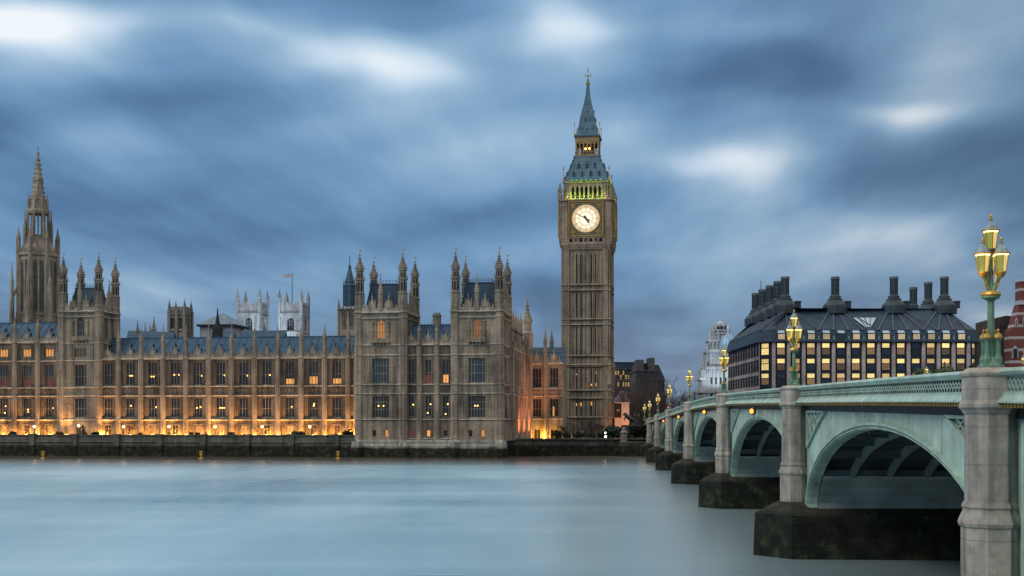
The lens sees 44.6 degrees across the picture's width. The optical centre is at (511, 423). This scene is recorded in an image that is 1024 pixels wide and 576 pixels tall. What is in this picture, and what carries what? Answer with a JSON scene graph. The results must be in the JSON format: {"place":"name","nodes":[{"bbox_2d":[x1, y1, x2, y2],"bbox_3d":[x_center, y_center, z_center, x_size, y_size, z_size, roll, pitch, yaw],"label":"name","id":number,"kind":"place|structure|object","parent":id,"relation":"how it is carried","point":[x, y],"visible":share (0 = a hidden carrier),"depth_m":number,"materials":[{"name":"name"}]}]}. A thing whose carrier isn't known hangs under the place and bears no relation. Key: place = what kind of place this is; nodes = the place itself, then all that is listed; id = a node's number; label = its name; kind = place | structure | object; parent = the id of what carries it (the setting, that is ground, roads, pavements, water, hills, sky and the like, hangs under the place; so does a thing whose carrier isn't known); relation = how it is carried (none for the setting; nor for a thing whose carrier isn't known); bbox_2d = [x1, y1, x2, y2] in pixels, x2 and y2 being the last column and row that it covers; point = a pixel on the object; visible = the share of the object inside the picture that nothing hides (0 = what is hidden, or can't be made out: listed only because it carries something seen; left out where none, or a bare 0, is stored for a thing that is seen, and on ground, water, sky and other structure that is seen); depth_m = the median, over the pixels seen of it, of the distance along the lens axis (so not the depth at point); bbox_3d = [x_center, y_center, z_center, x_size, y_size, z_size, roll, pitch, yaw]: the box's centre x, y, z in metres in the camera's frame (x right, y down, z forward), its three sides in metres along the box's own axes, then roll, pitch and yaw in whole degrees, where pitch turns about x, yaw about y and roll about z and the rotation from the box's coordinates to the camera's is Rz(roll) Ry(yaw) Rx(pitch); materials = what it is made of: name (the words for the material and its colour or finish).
{"place":"outdoors","nodes":[
{"label":"outdoors","id":0,"kind":"place"},
{"bbox_2d":[0,316,58,434],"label":"palace range","id":1,"kind":"structure","parent":0,"point":[29,375],"depth_m":266.19,"materials":[{"name":"stone"}]},
{"bbox_2d":[0,399,7,417],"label":"window","id":2,"kind":"structure","parent":1,"relation":"in","point":[3,402],"depth_m":267.49,"materials":[{"name":"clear glass"}]},
{"bbox_2d":[0,365,7,386],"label":"window","id":3,"kind":"structure","parent":1,"relation":"in","point":[3,368],"depth_m":267.49,"materials":[{"name":"blue glass"}]},
{"bbox_2d":[23,399,30,417],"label":"window","id":4,"kind":"structure","parent":1,"relation":"in","point":[26,402],"depth_m":266.77,"materials":[{"name":"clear glass"}]},
{"bbox_2d":[23,365,30,386],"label":"window","id":5,"kind":"structure","parent":1,"relation":"in","point":[26,368],"depth_m":266.77,"materials":[{"name":"blue glass"}]},
{"bbox_2d":[45,399,52,417],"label":"window","id":6,"kind":"structure","parent":1,"relation":"in","point":[48,402],"depth_m":266.05,"materials":[{"name":"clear glass"}]},
{"bbox_2d":[45,365,52,386],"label":"window","id":7,"kind":"structure","parent":1,"relation":"in","point":[48,368],"depth_m":266.02,"materials":[{"name":"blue glass"}]},
{"bbox_2d":[9,148,59,322],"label":"spire tower","id":8,"kind":"structure","parent":0,"point":[36,291],"depth_m":308.18,"materials":[{"name":"stone"}]},
{"bbox_2d":[20,261,23,310],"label":"tall window","id":9,"kind":"structure","parent":8,"relation":"in","point":[21,262],"depth_m":308.10,"materials":[{"name":"black glass"}]},
{"bbox_2d":[33,261,37,310],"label":"tall window","id":10,"kind":"structure","parent":8,"relation":"in","point":[35,263],"depth_m":307.50,"materials":[{"name":"black glass"}]},
{"bbox_2d":[40,261,43,310],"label":"tall window","id":11,"kind":"structure","parent":8,"relation":"in","point":[41,262],"depth_m":308.10,"materials":[{"name":"black glass"}]},
{"bbox_2d":[53,262,56,311],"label":"tall window","id":12,"kind":"structure","parent":8,"relation":"in","point":[54,264],"depth_m":310.90,"materials":[{"name":"black glass"}]},
{"bbox_2d":[127,331,175,337],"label":"hall roof","id":13,"kind":"structure","parent":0,"point":[133,334],"depth_m":284.19,"materials":[{"name":"metal"}]},
{"bbox_2d":[167,298,193,336],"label":"bell tower","id":14,"kind":"structure","parent":0,"point":[178,320],"depth_m":304.74,"materials":[{"name":"grey stone"}]},
{"bbox_2d":[196,313,248,336],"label":"great hall","id":15,"kind":"structure","parent":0,"point":[227,322],"depth_m":330.53,"materials":[{"name":"stone"}]},
{"bbox_2d":[235,288,269,330],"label":"church tower","id":16,"kind":"structure","parent":0,"point":[249,315],"depth_m":454.62,"materials":[{"name":"stone"}]},
{"bbox_2d":[241,330,286,336],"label":"hall roof","id":17,"kind":"structure","parent":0,"point":[272,333],"depth_m":285.57,"materials":[{"name":"metal"}]},
{"bbox_2d":[277,288,309,335],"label":"church tower","id":18,"kind":"structure","parent":0,"point":[292,317],"depth_m":454.65,"materials":[{"name":"stone"}]},
{"bbox_2d":[0,456,960,575],"bbox_3d":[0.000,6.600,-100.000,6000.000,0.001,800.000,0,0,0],"label":"river water","id":19,"kind":"structure","parent":0,"point":[334,516],"depth_m":84.20,"materials":[{"name":"liquid"}]},
{"bbox_2d":[0,434,354,456],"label":"terrace wall","id":20,"kind":"structure","parent":19,"relation":"in","point":[251,445],"depth_m":252.33,"materials":[{"name":"stone"}]},
{"bbox_2d":[350,440,507,457],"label":"pavilion plinth","id":21,"kind":"structure","parent":19,"relation":"in","point":[440,448],"depth_m":244.19,"materials":[{"name":"stone"}]},
{"bbox_2d":[354,249,420,440],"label":"palace tower","id":22,"kind":"structure","parent":21,"relation":"on","point":[387,317],"depth_m":246.52,"materials":[{"name":"stone"}]},
{"bbox_2d":[373,396,388,417],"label":"window","id":23,"kind":"structure","parent":22,"relation":"in","point":[380,403],"depth_m":246.78,"materials":[{"name":"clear glass"}]},
{"bbox_2d":[373,358,388,382],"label":"window","id":24,"kind":"structure","parent":22,"relation":"in","point":[380,365],"depth_m":246.78,"materials":[{"name":"blue glass"}]},
{"bbox_2d":[377,320,384,338],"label":"window","id":25,"kind":"structure","parent":22,"relation":"in","point":[380,323],"depth_m":246.72,"materials":[{"name":"orange glass"}]},
{"bbox_2d":[407,313,450,439],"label":"palace block","id":26,"kind":"structure","parent":21,"relation":"on","point":[428,383],"depth_m":245.85,"materials":[{"name":"stone"}]},
{"bbox_2d":[408,396,413,416],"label":"window","id":27,"kind":"structure","parent":26,"relation":"in","point":[410,398],"depth_m":246.78,"materials":[{"name":"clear glass"}]},
{"bbox_2d":[408,360,413,382],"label":"window","id":28,"kind":"structure","parent":26,"relation":"in","point":[410,362],"depth_m":246.78,"materials":[{"name":"black glass"}]},
{"bbox_2d":[425,396,430,416],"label":"window","id":29,"kind":"structure","parent":26,"relation":"in","point":[427,398],"depth_m":246.30,"materials":[{"name":"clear glass"}]},
{"bbox_2d":[425,360,430,382],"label":"window","id":30,"kind":"structure","parent":26,"relation":"in","point":[427,362],"depth_m":246.30,"materials":[{"name":"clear glass"}]},
{"bbox_2d":[443,396,448,416],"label":"window","id":31,"kind":"structure","parent":26,"relation":"in","point":[445,398],"depth_m":245.82,"materials":[{"name":"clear glass"}]},
{"bbox_2d":[450,247,512,440],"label":"palace tower","id":32,"kind":"structure","parent":21,"relation":"on","point":[481,316],"depth_m":243.92,"materials":[{"name":"stone"}]},
{"bbox_2d":[469,396,484,417],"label":"window","id":33,"kind":"structure","parent":32,"relation":"in","point":[476,403],"depth_m":244.03,"materials":[{"name":"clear glass"}]},
{"bbox_2d":[469,358,484,382],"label":"window","id":34,"kind":"structure","parent":32,"relation":"in","point":[476,365],"depth_m":244.03,"materials":[{"name":"blue glass"}]},
{"bbox_2d":[473,319,480,337],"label":"window","id":35,"kind":"structure","parent":32,"relation":"in","point":[476,322],"depth_m":244.09,"materials":[{"name":"orange glass"}]},
{"bbox_2d":[619,427,645,455],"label":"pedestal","id":36,"kind":"object","parent":19,"relation":"in","point":[629,448],"visible":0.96,"depth_m":251.86,"materials":[{"name":"stone"}]},
{"bbox_2d":[640,367,1023,575],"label":"arch bridge","id":37,"kind":"structure","parent":19,"relation":"in","point":[922,467],"depth_m":60.31,"materials":[{"name":"metal"}]},
{"bbox_2d":[686,367,692,401],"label":"bridge lamp","id":38,"kind":"object","parent":37,"relation":"on","point":[689,377],"visible":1,"depth_m":137.33,"materials":[{"name":"gold glass"}]},
{"bbox_2d":[719,347,728,392],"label":"bridge lamp","id":39,"kind":"object","parent":37,"relation":"on","point":[723,358],"visible":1,"depth_m":98.44,"materials":[{"name":"gold glass"}]},
{"bbox_2d":[785,310,802,385],"bbox_3d":[14.164,-3.817,62.754,0.847,3.834,0.808,0,0,4],"label":"bridge lamp","id":40,"kind":"object","parent":37,"relation":"on","point":[793,329],"visible":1,"depth_m":62.55,"materials":[{"name":"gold glass"}]},
{"bbox_2d":[973,214,1010,367],"bbox_3d":[11.889,-3.297,31.053,0.847,3.834,0.808,0,0,4],"label":"bridge lamp","id":41,"kind":"object","parent":37,"relation":"on","point":[988,255],"visible":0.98,"depth_m":30.86,"materials":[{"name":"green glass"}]},
{"bbox_2d":[0,0,1023,407],"label":"sky","id":42,"kind":"structure","parent":0,"point":[212,149],"materials":[{"name":"blue"}]},
{"label":"ground","id":43,"kind":"structure","parent":0,"visible":0},
{"bbox_2d":[512,298,532,439],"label":"facade","id":44,"kind":"object","parent":43,"relation":"on","point":[522,358],"visible":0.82,"depth_m":270.99,"materials":[{"name":"stone"}]},
{"bbox_2d":[532,326,566,437],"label":"link range","id":45,"kind":"structure","parent":43,"relation":"on","point":[549,390],"depth_m":284.14,"materials":[{"name":"stone"}]},
{"bbox_2d":[533,399,540,416],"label":"window","id":46,"kind":"structure","parent":45,"relation":"in","point":[536,402],"depth_m":284.67,"materials":[{"name":"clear glass"}]},
{"bbox_2d":[533,368,540,386],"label":"window","id":47,"kind":"structure","parent":45,"relation":"in","point":[536,371],"depth_m":284.67,"materials":[{"name":"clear glass"}]},
{"bbox_2d":[550,399,557,416],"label":"window","id":48,"kind":"structure","parent":45,"relation":"in","point":[553,402],"depth_m":284.11,"materials":[{"name":"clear glass"}]},
{"bbox_2d":[550,368,557,386],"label":"window","id":49,"kind":"structure","parent":45,"relation":"in","point":[553,371],"depth_m":284.18,"materials":[{"name":"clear glass"}]},
{"bbox_2d":[506,438,645,455],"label":"embankment wall","id":50,"kind":"structure","parent":43,"relation":"on","point":[563,447],"depth_m":256.20,"materials":[{"name":"stone"}]},
{"bbox_2d":[558,69,616,437],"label":"clock tower","id":51,"kind":"structure","parent":43,"relation":"on","point":[587,220],"depth_m":300.56,"materials":[{"name":"stone"}]},
{"bbox_2d":[604,424,621,437],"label":"evergreen bush","id":52,"kind":"object","parent":43,"relation":"on","point":[613,428],"visible":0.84,"depth_m":261.30,"materials":[{"name":"green plant"}]},
{"bbox_2d":[613,402,629,437],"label":"kiosk building","id":53,"kind":"structure","parent":43,"relation":"on","point":[621,409],"depth_m":300.20,"materials":[{"name":"pink stone"}]},
{"bbox_2d":[614,362,633,398],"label":"glass topped block","id":54,"kind":"structure","parent":43,"relation":"on","point":[622,374],"depth_m":430.00,"materials":[{"name":"black"}]},
{"bbox_2d":[621,411,639,437],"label":"statue group","id":55,"kind":"object","parent":43,"relation":"on","point":[634,423],"visible":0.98,"depth_m":272.65,"materials":[{"name":"brown metal"}]},
{"bbox_2d":[616,386,651,419],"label":"bare tree","id":56,"kind":"object","parent":43,"relation":"on","point":[631,394],"visible":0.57,"depth_m":345.16,"materials":[{"name":"brown plant"}]},
{"bbox_2d":[629,425,646,437],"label":"evergreen bush","id":57,"kind":"object","parent":43,"relation":"on","point":[636,430],"visible":0.74,"depth_m":267.20,"materials":[{"name":"green plant"}]},
{"bbox_2d":[625,376,658,425],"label":"bare tree","id":58,"kind":"object","parent":43,"relation":"on","point":[640,386],"visible":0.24,"depth_m":365.81,"materials":[{"name":"brown plant"}]},
{"bbox_2d":[629,358,655,427],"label":"corner block","id":59,"kind":"structure","parent":43,"relation":"on","point":[641,369],"depth_m":405.00,"materials":[{"name":"brown brick"}]},
{"bbox_2d":[628,386,659,436],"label":"bare tree","id":60,"kind":"object","parent":43,"relation":"on","point":[636,403],"visible":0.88,"depth_m":334.57,"materials":[{"name":"brown plant"}]},
{"bbox_2d":[626,383,667,418],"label":"bare tree","id":61,"kind":"object","parent":43,"relation":"on","point":[647,399],"visible":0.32,"depth_m":350.92,"materials":[{"name":"brown plant"}]},
{"bbox_2d":[630,375,678,413],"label":"bare tree","id":62,"kind":"object","parent":43,"relation":"on","point":[655,385],"visible":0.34,"depth_m":370.90,"materials":[{"name":"brown plant"}]},
{"bbox_2d":[642,388,672,416],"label":"bare tree","id":63,"kind":"object","parent":43,"relation":"on","point":[661,399],"visible":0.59,"depth_m":338.98,"materials":[{"name":"brown plant"}]},
{"bbox_2d":[655,365,664,409],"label":"sloping block","id":64,"kind":"structure","parent":43,"relation":"on","point":[658,373],"depth_m":412.30,"materials":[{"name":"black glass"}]},
{"bbox_2d":[693,316,733,398],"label":"baroque building","id":65,"kind":"structure","parent":43,"relation":"on","point":[709,379],"depth_m":420.13,"materials":[{"name":"stone"}]},
{"bbox_2d":[726,276,980,392],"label":"office block","id":66,"kind":"structure","parent":43,"relation":"on","point":[894,335],"depth_m":330.53,"materials":[{"name":"brown metal"}]},
{"bbox_2d":[866,343,874,354],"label":"window","id":67,"kind":"structure","parent":66,"relation":"in","point":[870,347],"depth_m":329.98,"materials":[{"name":"yellow glass"}]},
{"bbox_2d":[866,358,874,370],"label":"window","id":68,"kind":"structure","parent":66,"relation":"in","point":[870,362],"depth_m":329.98,"materials":[{"name":"black"}]},
{"bbox_2d":[881,343,889,354],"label":"window","id":69,"kind":"structure","parent":66,"relation":"in","point":[885,347],"depth_m":329.98,"materials":[{"name":"black"}]},
{"bbox_2d":[881,358,889,370],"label":"window","id":70,"kind":"structure","parent":66,"relation":"in","point":[885,362],"depth_m":329.98,"materials":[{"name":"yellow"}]},
{"bbox_2d":[896,343,904,354],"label":"window","id":71,"kind":"structure","parent":66,"relation":"in","point":[900,347],"depth_m":329.98,"materials":[{"name":"yellow glass"}]},
{"bbox_2d":[896,358,904,370],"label":"window","id":72,"kind":"structure","parent":66,"relation":"in","point":[900,362],"depth_m":329.98,"materials":[{"name":"black"}]},
{"bbox_2d":[911,343,919,354],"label":"window","id":73,"kind":"structure","parent":66,"relation":"in","point":[915,347],"depth_m":329.98,"materials":[{"name":"black glass"}]},
{"bbox_2d":[926,343,934,354],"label":"window","id":74,"kind":"structure","parent":66,"relation":"in","point":[930,347],"depth_m":329.98,"materials":[{"name":"yellow glass"}]},
{"bbox_2d":[941,343,949,354],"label":"window","id":75,"kind":"structure","parent":66,"relation":"in","point":[945,347],"depth_m":329.98,"materials":[{"name":"yellow glass"}]},
{"bbox_2d":[956,343,964,354],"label":"window","id":76,"kind":"structure","parent":66,"relation":"in","point":[960,347],"depth_m":329.98,"materials":[{"name":"yellow glass"}]},
{"bbox_2d":[975,316,1010,365],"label":"dark building","id":77,"kind":"structure","parent":43,"relation":"on","point":[1001,323],"depth_m":352.00,"materials":[{"name":"brown brick"}]},
{"bbox_2d":[1004,279,1023,375],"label":"brick building","id":78,"kind":"structure","parent":43,"relation":"on","point":[1013,342],"depth_m":345.00,"materials":[{"name":"brick"}]},
{"label":"terrace pavement","id":79,"kind":"structure","parent":0,"visible":0},
{"bbox_2d":[57,252,120,434],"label":"palace tower","id":80,"kind":"structure","parent":79,"relation":"on","point":[89,319],"depth_m":264.23,"materials":[{"name":"stone"}]},
{"bbox_2d":[75,398,85,417],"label":"window","id":81,"kind":"structure","parent":80,"relation":"in","point":[80,403],"depth_m":264.37,"materials":[{"name":"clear glass"}]},
{"bbox_2d":[75,365,85,385],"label":"window","id":82,"kind":"structure","parent":80,"relation":"in","point":[80,370],"depth_m":264.37,"materials":[{"name":"black glass"}]},
{"bbox_2d":[77,318,83,336],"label":"window","id":83,"kind":"structure","parent":80,"relation":"in","point":[80,321],"depth_m":264.44,"materials":[{"name":"blue glass"}]},
{"bbox_2d":[94,323,354,434],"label":"palace wing","id":84,"kind":"structure","parent":79,"relation":"on","point":[277,384],"depth_m":260.36,"materials":[{"name":"beige stone"}]},
{"bbox_2d":[104,399,111,417],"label":"window","id":85,"kind":"structure","parent":84,"relation":"in","point":[107,402],"depth_m":264.18,"materials":[{"name":"black glass"}]},
{"bbox_2d":[104,362,111,385],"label":"window","id":86,"kind":"structure","parent":84,"relation":"in","point":[107,366],"depth_m":264.18,"materials":[{"name":"black glass"}]},
{"bbox_2d":[126,399,133,417],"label":"window","id":87,"kind":"structure","parent":84,"relation":"in","point":[129,402],"depth_m":263.47,"materials":[{"name":"black glass"}]},
{"bbox_2d":[126,362,133,385],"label":"window","id":88,"kind":"structure","parent":84,"relation":"in","point":[129,365],"depth_m":263.47,"materials":[{"name":"black glass"}]},
{"bbox_2d":[149,398,156,417],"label":"window","id":89,"kind":"structure","parent":84,"relation":"in","point":[152,402],"depth_m":262.76,"materials":[{"name":"black glass"}]},
{"bbox_2d":[149,362,156,384],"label":"window","id":90,"kind":"structure","parent":84,"relation":"in","point":[152,365],"depth_m":262.76,"materials":[{"name":"black glass"}]},
{"bbox_2d":[171,398,178,416],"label":"window","id":91,"kind":"structure","parent":84,"relation":"in","point":[174,401],"depth_m":262.12,"materials":[{"name":"black glass"}]},
{"bbox_2d":[171,362,178,384],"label":"window","id":92,"kind":"structure","parent":84,"relation":"in","point":[174,365],"depth_m":262.12,"materials":[{"name":"black glass"}]},
{"bbox_2d":[194,398,201,416],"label":"window","id":93,"kind":"structure","parent":84,"relation":"in","point":[197,401],"depth_m":261.35,"materials":[{"name":"black glass"}]},
{"bbox_2d":[194,362,201,384],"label":"window","id":94,"kind":"structure","parent":84,"relation":"in","point":[197,365],"depth_m":261.35,"materials":[{"name":"black glass"}]},
{"bbox_2d":[212,308,222,336],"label":"spirelet","id":95,"kind":"object","parent":84,"relation":"on","point":[217,329],"visible":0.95,"depth_m":267.37,"materials":[{"name":"grey stone"}]},
{"bbox_2d":[216,398,224,416],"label":"window","id":96,"kind":"structure","parent":84,"relation":"in","point":[220,402],"depth_m":260.72,"materials":[{"name":"black glass"}]},
{"bbox_2d":[216,362,224,384],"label":"window","id":97,"kind":"structure","parent":84,"relation":"in","point":[220,366],"depth_m":260.72,"materials":[{"name":"black glass"}]},
{"bbox_2d":[239,398,247,416],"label":"window","id":98,"kind":"structure","parent":84,"relation":"in","point":[243,402],"depth_m":260.02,"materials":[{"name":"black glass"}]},
{"bbox_2d":[239,361,247,384],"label":"window","id":99,"kind":"structure","parent":84,"relation":"in","point":[243,366],"depth_m":260.02,"materials":[{"name":"black glass"}]},
{"bbox_2d":[262,398,270,416],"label":"window","id":100,"kind":"structure","parent":84,"relation":"in","point":[266,402],"depth_m":259.32,"materials":[{"name":"black glass"}]},
{"bbox_2d":[262,361,270,384],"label":"window","id":101,"kind":"structure","parent":84,"relation":"in","point":[266,365],"depth_m":259.32,"materials":[{"name":"black glass"}]},
{"bbox_2d":[286,398,293,416],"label":"window","id":102,"kind":"structure","parent":84,"relation":"in","point":[289,401],"depth_m":258.69,"materials":[{"name":"black glass"}]},
{"bbox_2d":[286,361,293,384],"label":"window","id":103,"kind":"structure","parent":84,"relation":"in","point":[289,364],"depth_m":258.69,"materials":[{"name":"black glass"}]},
{"bbox_2d":[309,398,317,416],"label":"window","id":104,"kind":"structure","parent":84,"relation":"in","point":[313,402],"depth_m":257.99,"materials":[{"name":"black glass"}]},
{"bbox_2d":[309,361,317,384],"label":"window","id":105,"kind":"structure","parent":84,"relation":"in","point":[313,365],"depth_m":257.99,"materials":[{"name":"black glass"}]},
{"bbox_2d":[333,398,340,416],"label":"window","id":106,"kind":"structure","parent":84,"relation":"in","point":[336,401],"depth_m":257.24,"materials":[{"name":"black glass"}]},
{"bbox_2d":[333,361,340,384],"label":"window","id":107,"kind":"structure","parent":84,"relation":"in","point":[336,364],"depth_m":257.24,"materials":[{"name":"black glass"}]},
{"bbox_2d":[337,256,355,335],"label":"ventilation tower","id":108,"kind":"structure","parent":84,"relation":"on","point":[346,316],"depth_m":266.23,"materials":[{"name":"stone"}]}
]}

